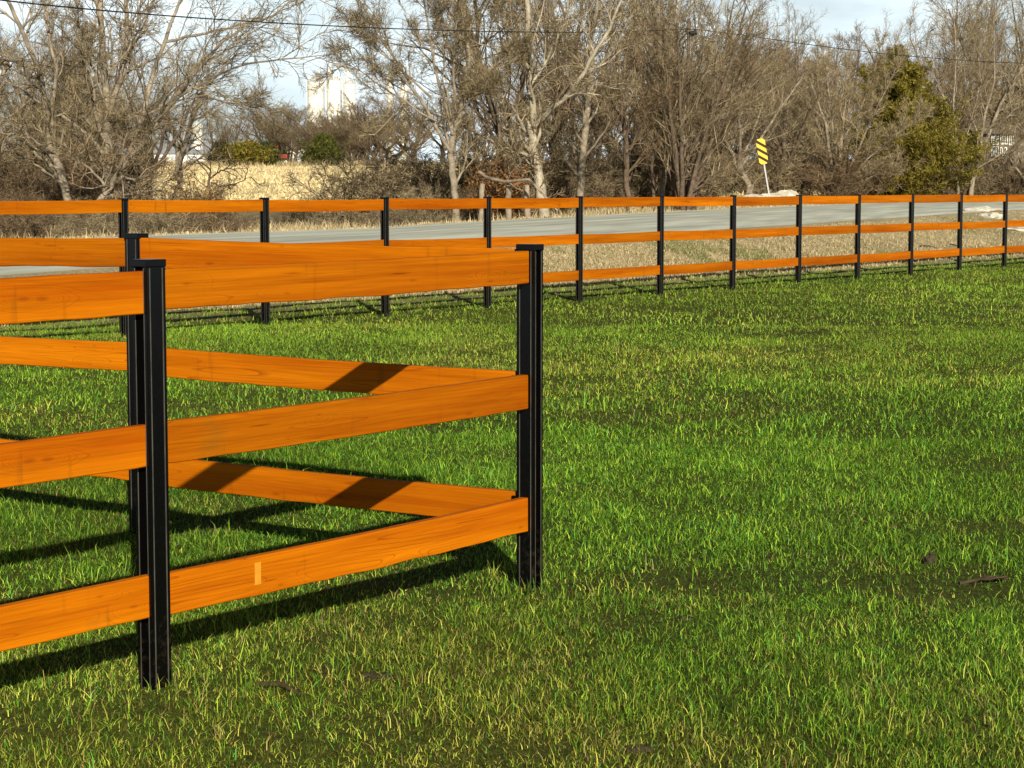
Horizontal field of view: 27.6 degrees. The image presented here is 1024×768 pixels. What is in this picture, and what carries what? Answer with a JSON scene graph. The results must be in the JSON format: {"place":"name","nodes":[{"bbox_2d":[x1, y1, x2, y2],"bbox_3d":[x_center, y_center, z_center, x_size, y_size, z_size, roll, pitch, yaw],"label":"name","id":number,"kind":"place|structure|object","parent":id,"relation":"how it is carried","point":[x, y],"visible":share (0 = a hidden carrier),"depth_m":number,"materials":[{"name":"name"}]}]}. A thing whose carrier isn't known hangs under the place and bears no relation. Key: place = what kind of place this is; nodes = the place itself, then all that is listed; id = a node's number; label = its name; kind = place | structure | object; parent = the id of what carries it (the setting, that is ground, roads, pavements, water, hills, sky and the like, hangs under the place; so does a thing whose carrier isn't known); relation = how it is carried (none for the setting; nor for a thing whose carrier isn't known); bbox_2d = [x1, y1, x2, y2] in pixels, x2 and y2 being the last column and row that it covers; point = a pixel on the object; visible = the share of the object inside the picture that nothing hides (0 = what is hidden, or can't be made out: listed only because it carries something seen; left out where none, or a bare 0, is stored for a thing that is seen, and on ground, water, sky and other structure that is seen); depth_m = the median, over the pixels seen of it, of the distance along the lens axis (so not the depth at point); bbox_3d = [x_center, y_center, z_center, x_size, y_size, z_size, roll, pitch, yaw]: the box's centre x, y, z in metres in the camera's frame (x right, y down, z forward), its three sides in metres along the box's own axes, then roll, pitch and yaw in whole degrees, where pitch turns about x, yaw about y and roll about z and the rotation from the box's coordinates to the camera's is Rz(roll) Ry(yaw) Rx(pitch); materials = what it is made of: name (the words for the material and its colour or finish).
{"place":"outdoors","nodes":[
{"label":"outdoors","id":0,"kind":"place"},
{"bbox_2d":[0,194,952,237],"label":"dry grass","id":1,"kind":"structure","parent":0,"point":[599,211],"depth_m":59.50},
{"bbox_2d":[0,165,1023,767],"bbox_3d":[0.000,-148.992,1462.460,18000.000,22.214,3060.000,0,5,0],"label":"ground","id":2,"kind":"structure","parent":0,"point":[514,751],"depth_m":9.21,"materials":[{"name":"plant"}]},
{"bbox_2d":[0,214,53,237],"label":"bare bush","id":3,"kind":"object","parent":2,"relation":"on","point":[22,227],"visible":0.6,"depth_m":49.65,"materials":[{"name":"brown plant"}]},
{"bbox_2d":[0,0,76,122],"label":"bare tree","id":4,"kind":"object","parent":2,"relation":"on","point":[5,73],"visible":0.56,"depth_m":69.51,"materials":[{"name":"brown plant"}]},
{"bbox_2d":[0,22,81,179],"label":"bare tree","id":5,"kind":"object","parent":2,"relation":"on","point":[19,97],"visible":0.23,"depth_m":83.74,"materials":[{"name":"brown plant"}]},
{"bbox_2d":[0,133,94,199],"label":"bare bush","id":6,"kind":"object","parent":2,"relation":"on","point":[3,174],"visible":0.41,"depth_m":71.24,"materials":[{"name":"brown plant"}]},
{"bbox_2d":[0,0,112,229],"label":"bare tree","id":7,"kind":"object","parent":2,"relation":"on","point":[55,167],"visible":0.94,"depth_m":57.46,"materials":[{"name":"brown plant"}]},
{"bbox_2d":[18,214,95,237],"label":"bare bush","id":8,"kind":"object","parent":2,"relation":"on","point":[59,231],"visible":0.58,"depth_m":50.62,"materials":[{"name":"brown plant"}]},
{"bbox_2d":[0,148,115,214],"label":"bare bush","id":9,"kind":"object","parent":2,"relation":"on","point":[52,190],"visible":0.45,"depth_m":69.35,"materials":[{"name":"brown plant"}]},
{"bbox_2d":[0,8,123,130],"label":"bare tree","id":10,"kind":"object","parent":2,"relation":"on","point":[9,120],"visible":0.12,"depth_m":93.92,"materials":[{"name":"brown plant"}]},
{"bbox_2d":[2,0,159,167],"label":"bare tree","id":11,"kind":"object","parent":2,"relation":"on","point":[72,56],"visible":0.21,"depth_m":82.09,"materials":[{"name":"brown plant"}]},
{"bbox_2d":[0,0,180,215],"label":"bare tree","id":12,"kind":"object","parent":2,"relation":"on","point":[98,31],"visible":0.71,"depth_m":60.65,"materials":[{"name":"brown plant"}]},
{"bbox_2d":[36,30,179,187],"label":"bare tree","id":13,"kind":"object","parent":2,"relation":"on","point":[122,103],"visible":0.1,"depth_m":81.13,"materials":[{"name":"brown plant"}]},
{"bbox_2d":[49,121,198,217],"bbox_3d":[-10.151,-5.179,54.461,3.329,3.494,4.413,-2,6,-21],"label":"bush","id":14,"kind":"object","parent":2,"relation":"on","point":[175,177],"visible":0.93,"depth_m":54.39,"materials":[{"name":"brown plant"}]},
{"bbox_2d":[87,195,190,235],"bbox_3d":[-9.096,-3.846,50.610,2.679,1.549,2.568,-2,6,-22],"label":"bare bush","id":15,"kind":"object","parent":2,"relation":"on","point":[144,228],"visible":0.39,"depth_m":50.34,"materials":[{"name":"brown plant"}]},
{"bbox_2d":[70,36,225,199],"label":"bare tree","id":16,"kind":"object","parent":2,"relation":"on","point":[163,132],"visible":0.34,"depth_m":73.25,"materials":[{"name":"brown plant"}]},
{"bbox_2d":[101,196,223,233],"bbox_3d":[-8.604,-3.897,51.320,2.938,1.496,2.545,-3,6,-30],"label":"bare bush","id":17,"kind":"object","parent":2,"relation":"on","point":[171,218],"visible":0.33,"depth_m":51.32,"materials":[{"name":"brown plant"}]},
{"bbox_2d":[137,46,239,185],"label":"bare tree","id":18,"kind":"object","parent":2,"relation":"on","point":[180,151],"visible":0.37,"depth_m":77.56,"materials":[{"name":"brown plant"}]},
{"bbox_2d":[133,212,244,232],"bbox_3d":[-8.186,-3.965,52.852,2.856,1.196,2.243,2,6,16],"label":"bare bush","id":19,"kind":"object","parent":2,"relation":"on","point":[208,227],"visible":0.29,"depth_m":52.77,"materials":[{"name":"brown plant"}]},
{"bbox_2d":[164,164,241,227],"bbox_3d":[-8.648,-5.071,58.336,2.177,2.230,2.158,0,5,0],"label":"leafy bush","id":20,"kind":"object","parent":2,"relation":"on","point":[214,195],"visible":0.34,"depth_m":58.22,"materials":[{"name":"plant"}]},
{"bbox_2d":[43,0,368,218],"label":"bare tree","id":21,"kind":"object","parent":2,"relation":"on","point":[256,102],"visible":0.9,"depth_m":55.40,"materials":[{"name":"brown plant"}]},
{"bbox_2d":[183,146,269,221],"bbox_3d":[-8.219,-5.465,59.603,2.716,2.884,2.300,0,5,0],"label":"bush","id":22,"kind":"object","parent":2,"relation":"on","point":[219,185],"visible":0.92,"depth_m":59.55,"materials":[{"name":"plant"}]},
{"bbox_2d":[200,109,278,148],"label":"bare tree","id":23,"kind":"object","parent":2,"relation":"on","point":[227,138],"visible":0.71,"depth_m":226.68,"materials":[{"name":"brown plant"}]},
{"bbox_2d":[217,139,277,165],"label":"evergreen shrub","id":24,"kind":"object","parent":2,"relation":"on","point":[247,150],"visible":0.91,"depth_m":221.74,"materials":[{"name":"green plant"}]},
{"bbox_2d":[0,233,543,689],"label":"paddock fence","id":25,"kind":"object","parent":2,"relation":"on","point":[151,453],"visible":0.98,"depth_m":7.68,"materials":[{"name":"orange wood"}]},
{"bbox_2d":[241,100,320,161],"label":"bare tree","id":26,"kind":"object","parent":2,"relation":"on","point":[278,143],"visible":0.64,"depth_m":231.78,"materials":[{"name":"brown plant"}]},
{"bbox_2d":[260,119,324,161],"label":"bare tree","id":27,"kind":"object","parent":2,"relation":"on","point":[288,146],"visible":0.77,"depth_m":230.27,"materials":[{"name":"brown plant"}]},
{"bbox_2d":[306,71,323,130],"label":"silo","id":28,"kind":"object","parent":2,"relation":"on","point":[312,102],"visible":0.37,"depth_m":444.79,"materials":[{"name":"white paint"}]},
{"bbox_2d":[292,131,349,165],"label":"evergreen shrub","id":29,"kind":"object","parent":2,"relation":"on","point":[322,146],"visible":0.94,"depth_m":219.80,"materials":[{"name":"green plant"}]},
{"bbox_2d":[325,66,341,125],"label":"silo","id":30,"kind":"object","parent":2,"relation":"on","point":[334,91],"visible":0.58,"depth_m":440.91,"materials":[{"name":"white paint"}]},
{"bbox_2d":[66,159,609,166],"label":"dry weeds","id":31,"kind":"object","parent":2,"relation":"on","point":[290,164],"visible":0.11,"depth_m":220.09,"materials":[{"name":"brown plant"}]},
{"bbox_2d":[280,155,424,227],"bbox_3d":[-4.904,-5.836,63.835,4.652,2.370,4.029,1,6,12],"label":"bare bush","id":32,"kind":"object","parent":2,"relation":"on","point":[352,186],"visible":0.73,"depth_m":63.11,"materials":[{"name":"brown plant"}]},
{"bbox_2d":[323,118,382,161],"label":"bare tree","id":33,"kind":"object","parent":2,"relation":"on","point":[351,153],"visible":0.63,"depth_m":228.09,"materials":[{"name":"brown plant"}]},
{"bbox_2d":[329,90,414,159],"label":"bare tree","id":34,"kind":"object","parent":2,"relation":"on","point":[358,110],"visible":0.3,"depth_m":237.13,"materials":[{"name":"brown plant"}]},
{"bbox_2d":[340,119,414,164],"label":"bare tree","id":35,"kind":"object","parent":2,"relation":"on","point":[358,140],"visible":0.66,"depth_m":198.58,"materials":[{"name":"brown plant"}]},
{"bbox_2d":[309,136,446,217],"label":"bare bush","id":36,"kind":"object","parent":2,"relation":"on","point":[374,174],"visible":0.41,"depth_m":67.01,"materials":[{"name":"brown plant"}]},
{"bbox_2d":[336,98,428,161],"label":"bare tree","id":37,"kind":"object","parent":2,"relation":"on","point":[380,152],"visible":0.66,"depth_m":223.97,"materials":[{"name":"brown plant"}]},
{"bbox_2d":[366,117,443,167],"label":"bare tree","id":38,"kind":"object","parent":2,"relation":"on","point":[423,136],"visible":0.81,"depth_m":188.10,"materials":[{"name":"brown plant"}]},
{"bbox_2d":[357,91,453,160],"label":"bare tree","id":39,"kind":"object","parent":2,"relation":"on","point":[407,118],"visible":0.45,"depth_m":229.19,"materials":[{"name":"brown plant"}]},
{"bbox_2d":[303,0,540,222],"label":"bare tree","id":40,"kind":"object","parent":2,"relation":"on","point":[471,85],"visible":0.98,"depth_m":60.70,"materials":[{"name":"brown plant"}]},
{"bbox_2d":[378,90,475,163],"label":"bare tree","id":41,"kind":"object","parent":2,"relation":"on","point":[440,147],"visible":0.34,"depth_m":233.78,"materials":[{"name":"brown plant"}]},
{"bbox_2d":[389,164,476,219],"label":"bare bush","id":42,"kind":"object","parent":2,"relation":"on","point":[427,182],"visible":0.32,"depth_m":67.72,"materials":[{"name":"brown plant"}]},
{"bbox_2d":[342,148,529,220],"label":"bare bush","id":43,"kind":"object","parent":2,"relation":"on","point":[447,175],"visible":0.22,"depth_m":68.78,"materials":[{"name":"brown plant"}]},
{"bbox_2d":[362,0,580,212],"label":"bare tree","id":44,"kind":"object","parent":2,"relation":"on","point":[493,107],"visible":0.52,"depth_m":63.57,"materials":[{"name":"brown plant"}]},
{"bbox_2d":[424,73,520,168],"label":"bare tree","id":45,"kind":"object","parent":2,"relation":"on","point":[482,131],"visible":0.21,"depth_m":198.36,"materials":[{"name":"brown plant"}]},
{"bbox_2d":[436,130,552,216],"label":"bare bush","id":46,"kind":"object","parent":2,"relation":"on","point":[475,146],"visible":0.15,"depth_m":69.72,"materials":[{"name":"brown plant"}]},
{"bbox_2d":[461,149,540,219],"bbox_3d":[-0.300,-5.714,62.761,2.524,2.816,2.770,0,5,0],"label":"leafy bush","id":47,"kind":"object","parent":2,"relation":"on","point":[488,192],"visible":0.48,"depth_m":62.57,"materials":[{"name":"plant"}]},
{"bbox_2d":[391,0,614,209],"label":"bare tree","id":48,"kind":"object","parent":2,"relation":"on","point":[478,113],"visible":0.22,"depth_m":77.44,"materials":[{"name":"brown plant"}]},
{"bbox_2d":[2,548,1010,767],"bbox_3d":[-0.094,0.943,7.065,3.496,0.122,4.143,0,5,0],"label":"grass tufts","id":49,"kind":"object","parent":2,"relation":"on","point":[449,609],"visible":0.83,"depth_m":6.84,"materials":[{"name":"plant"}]},
{"bbox_2d":[0,422,1023,601],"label":"grass","id":50,"kind":"structure","parent":2,"relation":"on","point":[796,455],"depth_m":10.56,"materials":[{"name":"plant"}]},
{"bbox_2d":[0,314,1023,438],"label":"grass","id":51,"kind":"structure","parent":2,"relation":"on","point":[425,340],"depth_m":18.02,"materials":[{"name":"plant"}]},
{"bbox_2d":[0,193,1023,336],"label":"roadside fence","id":52,"kind":"object","parent":2,"relation":"on","point":[122,207],"visible":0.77,"depth_m":29.46,"materials":[{"name":"brown wood"}]},
{"bbox_2d":[0,210,1023,326],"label":"dry grass","id":53,"kind":"structure","parent":2,"relation":"on","point":[609,264],"depth_m":38.42,"materials":[{"name":"plant"}]},
{"bbox_2d":[44,254,1023,326],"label":"grass","id":54,"kind":"structure","parent":2,"relation":"on","point":[560,299],"depth_m":28.55,"materials":[{"name":"plant"}]},
{"bbox_2d":[456,0,648,195],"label":"bare tree","id":55,"kind":"object","parent":2,"relation":"on","point":[554,93],"visible":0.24,"depth_m":82.69,"materials":[{"name":"brown plant"}]},
{"bbox_2d":[144,163,968,213],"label":"field grass","id":56,"kind":"structure","parent":2,"relation":"on","point":[265,176],"depth_m":135.55,"materials":[{"name":"plant"}]},
{"bbox_2d":[449,0,677,217],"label":"bare tree","id":57,"kind":"object","parent":2,"relation":"on","point":[532,133],"visible":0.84,"depth_m":62.50,"materials":[{"name":"beige plant"}]},
{"bbox_2d":[525,128,620,214],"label":"bare bush","id":58,"kind":"object","parent":2,"relation":"on","point":[559,183],"visible":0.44,"depth_m":70.90,"materials":[{"name":"brown plant"}]},
{"bbox_2d":[519,0,654,209],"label":"bare tree","id":59,"kind":"object","parent":2,"relation":"on","point":[582,152],"visible":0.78,"depth_m":67.29,"materials":[{"name":"brown plant"}]},
{"bbox_2d":[546,158,641,212],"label":"bare bush","id":60,"kind":"object","parent":2,"relation":"on","point":[589,185],"visible":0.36,"depth_m":73.72,"materials":[{"name":"brown plant"}]},
{"bbox_2d":[544,132,668,209],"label":"bare bush","id":61,"kind":"object","parent":2,"relation":"on","point":[605,158],"visible":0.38,"depth_m":76.88,"materials":[{"name":"brown plant"}]},
{"bbox_2d":[494,0,751,174],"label":"bare tree","id":62,"kind":"object","parent":2,"relation":"on","point":[599,118],"visible":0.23,"depth_m":78.95,"materials":[{"name":"brown plant"}]},
{"bbox_2d":[567,17,684,211],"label":"bare tree","id":63,"kind":"object","parent":2,"relation":"on","point":[634,115],"visible":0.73,"depth_m":72.26,"materials":[{"name":"brown plant"}]},
{"bbox_2d":[521,0,738,161],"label":"bare tree","id":64,"kind":"object","parent":2,"relation":"on","point":[605,140],"visible":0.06,"depth_m":86.19,"materials":[{"name":"brown plant"}]},
{"bbox_2d":[574,122,706,196],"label":"bare bush","id":65,"kind":"object","parent":2,"relation":"on","point":[636,159],"visible":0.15,"depth_m":81.72,"materials":[{"name":"brown plant"}]},
{"bbox_2d":[561,0,760,165],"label":"bare tree","id":66,"kind":"object","parent":2,"relation":"on","point":[716,26],"visible":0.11,"depth_m":88.78,"materials":[{"name":"brown plant"}]},
{"bbox_2d":[605,130,717,206],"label":"bare bush","id":67,"kind":"object","parent":2,"relation":"on","point":[669,191],"visible":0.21,"depth_m":80.88,"materials":[{"name":"brown plant"}]},
{"bbox_2d":[627,54,699,211],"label":"bare tree","id":68,"kind":"object","parent":2,"relation":"on","point":[652,178],"visible":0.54,"depth_m":75.55,"materials":[{"name":"brown plant"}]},
{"bbox_2d":[575,0,764,196],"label":"bare tree","id":69,"kind":"object","parent":2,"relation":"on","point":[664,171],"visible":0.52,"depth_m":76.00,"materials":[{"name":"brown plant"}]},
{"bbox_2d":[685,18,696,196],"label":"utility pole","id":70,"kind":"object","parent":2,"relation":"on","point":[691,33],"visible":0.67,"depth_m":74.84,"materials":[{"name":"brown wood"}]},
{"bbox_2d":[0,0,688,32],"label":"wire","id":71,"kind":"object","parent":70,"relation":"attached to","point":[282,23],"visible":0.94,"depth_m":43.31,"materials":[{"name":"black"}]},
{"bbox_2d":[599,0,788,210],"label":"bare tree","id":72,"kind":"object","parent":2,"relation":"on","point":[677,181],"visible":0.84,"depth_m":73.94,"materials":[{"name":"brown plant"}]},
{"bbox_2d":[608,18,793,209],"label":"bare tree","id":73,"kind":"object","parent":2,"relation":"on","point":[742,62],"visible":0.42,"depth_m":75.42,"materials":[{"name":"brown plant"}]},
{"bbox_2d":[622,23,792,206],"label":"bare tree","id":74,"kind":"object","parent":2,"relation":"on","point":[738,88],"visible":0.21,"depth_m":85.14,"materials":[{"name":"brown plant"}]},
{"bbox_2d":[638,0,802,161],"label":"bare tree","id":75,"kind":"object","parent":2,"relation":"on","point":[760,10],"visible":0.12,"depth_m":104.51,"materials":[{"name":"brown plant"}]},
{"bbox_2d":[682,35,786,196],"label":"bare tree","id":76,"kind":"object","parent":2,"relation":"on","point":[723,148],"visible":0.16,"depth_m":98.40,"materials":[{"name":"brown plant"}]},
{"bbox_2d":[697,35,838,192],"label":"bare tree","id":77,"kind":"object","parent":2,"relation":"on","point":[814,105],"visible":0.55,"depth_m":100.86,"materials":[{"name":"brown plant"}]},
{"bbox_2d":[725,137,816,194],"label":"bare bush","id":78,"kind":"object","parent":2,"relation":"on","point":[780,181],"visible":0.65,"depth_m":100.82,"materials":[{"name":"brown plant"}]},
{"bbox_2d":[703,39,843,194],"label":"bare tree","id":79,"kind":"object","parent":2,"relation":"on","point":[748,183],"visible":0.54,"depth_m":97.49,"materials":[{"name":"brown plant"}]},
{"bbox_2d":[739,0,842,155],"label":"bare tree","id":80,"kind":"object","parent":2,"relation":"on","point":[776,37],"visible":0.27,"depth_m":131.50,"materials":[{"name":"brown plant"}]},
{"bbox_2d":[725,52,858,188],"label":"bare tree","id":81,"kind":"object","parent":2,"relation":"on","point":[794,137],"visible":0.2,"depth_m":107.05,"materials":[{"name":"brown plant"}]},
{"bbox_2d":[752,132,846,194],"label":"bare bush","id":82,"kind":"object","parent":2,"relation":"on","point":[799,184],"visible":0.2,"depth_m":107.82,"materials":[{"name":"brown plant"}]},
{"bbox_2d":[765,31,876,142],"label":"bare tree","id":83,"kind":"object","parent":2,"relation":"on","point":[802,52],"visible":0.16,"depth_m":118.13,"materials":[{"name":"brown plant"}]},
{"bbox_2d":[772,17,875,143],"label":"bare tree","id":84,"kind":"object","parent":2,"relation":"on","point":[849,40],"visible":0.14,"depth_m":135.94,"materials":[{"name":"brown plant"}]},
{"bbox_2d":[800,151,875,195],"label":"bare bush","id":85,"kind":"object","parent":2,"relation":"on","point":[839,182],"visible":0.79,"depth_m":101.55,"materials":[{"name":"brown plant"}]},
{"bbox_2d":[770,120,928,195],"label":"bare bush","id":86,"kind":"object","parent":2,"relation":"on","point":[817,181],"visible":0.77,"depth_m":102.20,"materials":[{"name":"brown plant"}]},
{"bbox_2d":[785,24,937,191],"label":"bare tree","id":87,"kind":"object","parent":2,"relation":"on","point":[846,95],"visible":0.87,"depth_m":102.60,"materials":[{"name":"brown plant"}]},
{"bbox_2d":[792,59,1001,194],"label":"cedar tree","id":88,"kind":"object","parent":2,"relation":"on","point":[934,140],"visible":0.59,"depth_m":109.51,"materials":[{"name":"green plant"}]},
{"bbox_2d":[837,0,1010,115],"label":"bare tree","id":89,"kind":"object","parent":2,"relation":"on","point":[968,26],"visible":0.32,"depth_m":136.39,"materials":[{"name":"brown plant"}]},
{"bbox_2d":[912,30,1005,169],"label":"bare tree","id":90,"kind":"object","parent":2,"relation":"on","point":[963,122],"visible":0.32,"depth_m":127.97,"materials":[{"name":"brown plant"}]},
{"bbox_2d":[901,0,1023,174],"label":"bare tree","id":91,"kind":"object","parent":2,"relation":"on","point":[946,10],"visible":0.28,"depth_m":143.38,"materials":[{"name":"brown plant"}]},
{"bbox_2d":[907,0,1021,193],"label":"bare tree","id":92,"kind":"object","parent":2,"relation":"on","point":[983,88],"visible":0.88,"depth_m":115.01,"materials":[{"name":"brown plant"}]},
{"bbox_2d":[912,0,1023,119],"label":"bare tree","id":93,"kind":"object","parent":2,"relation":"on","point":[995,93],"visible":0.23,"depth_m":140.89,"materials":[{"name":"brown plant"}]},
{"bbox_2d":[923,0,1023,118],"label":"bare tree","id":94,"kind":"object","parent":2,"relation":"on","point":[1022,12],"visible":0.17,"depth_m":145.06,"materials":[{"name":"brown plant"}]},
{"bbox_2d":[925,0,1023,194],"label":"bare tree","id":95,"kind":"object","parent":2,"relation":"on","point":[994,120],"visible":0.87,"depth_m":117.33,"materials":[{"name":"brown plant"}]},
{"bbox_2d":[950,138,1023,194],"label":"bare bush","id":96,"kind":"object","parent":2,"relation":"on","point":[993,191],"visible":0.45,"depth_m":123.23,"materials":[{"name":"brown plant"}]},
{"bbox_2d":[959,120,1023,194],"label":"house","id":97,"kind":"structure","parent":2,"relation":"on","point":[997,134],"depth_m":127.22,"materials":[{"name":"white paint"}]},
{"bbox_2d":[975,93,1023,179],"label":"bare tree","id":98,"kind":"object","parent":2,"relation":"on","point":[1018,153],"visible":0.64,"depth_m":122.07,"materials":[{"name":"brown plant"}]},
{"bbox_2d":[981,27,1023,129],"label":"bare tree","id":99,"kind":"object","parent":2,"relation":"on","point":[1020,55],"visible":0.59,"depth_m":126.42,"materials":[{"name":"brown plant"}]},
{"bbox_2d":[0,202,1023,274],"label":"road","id":100,"kind":"structure","parent":0,"point":[702,220],"depth_m":47.22,"materials":[{"name":"asphalt"}]},
{"bbox_2d":[0,0,1023,161],"label":"sky","id":101,"kind":"structure","parent":0,"point":[841,16],"materials":[{"name":"white"}]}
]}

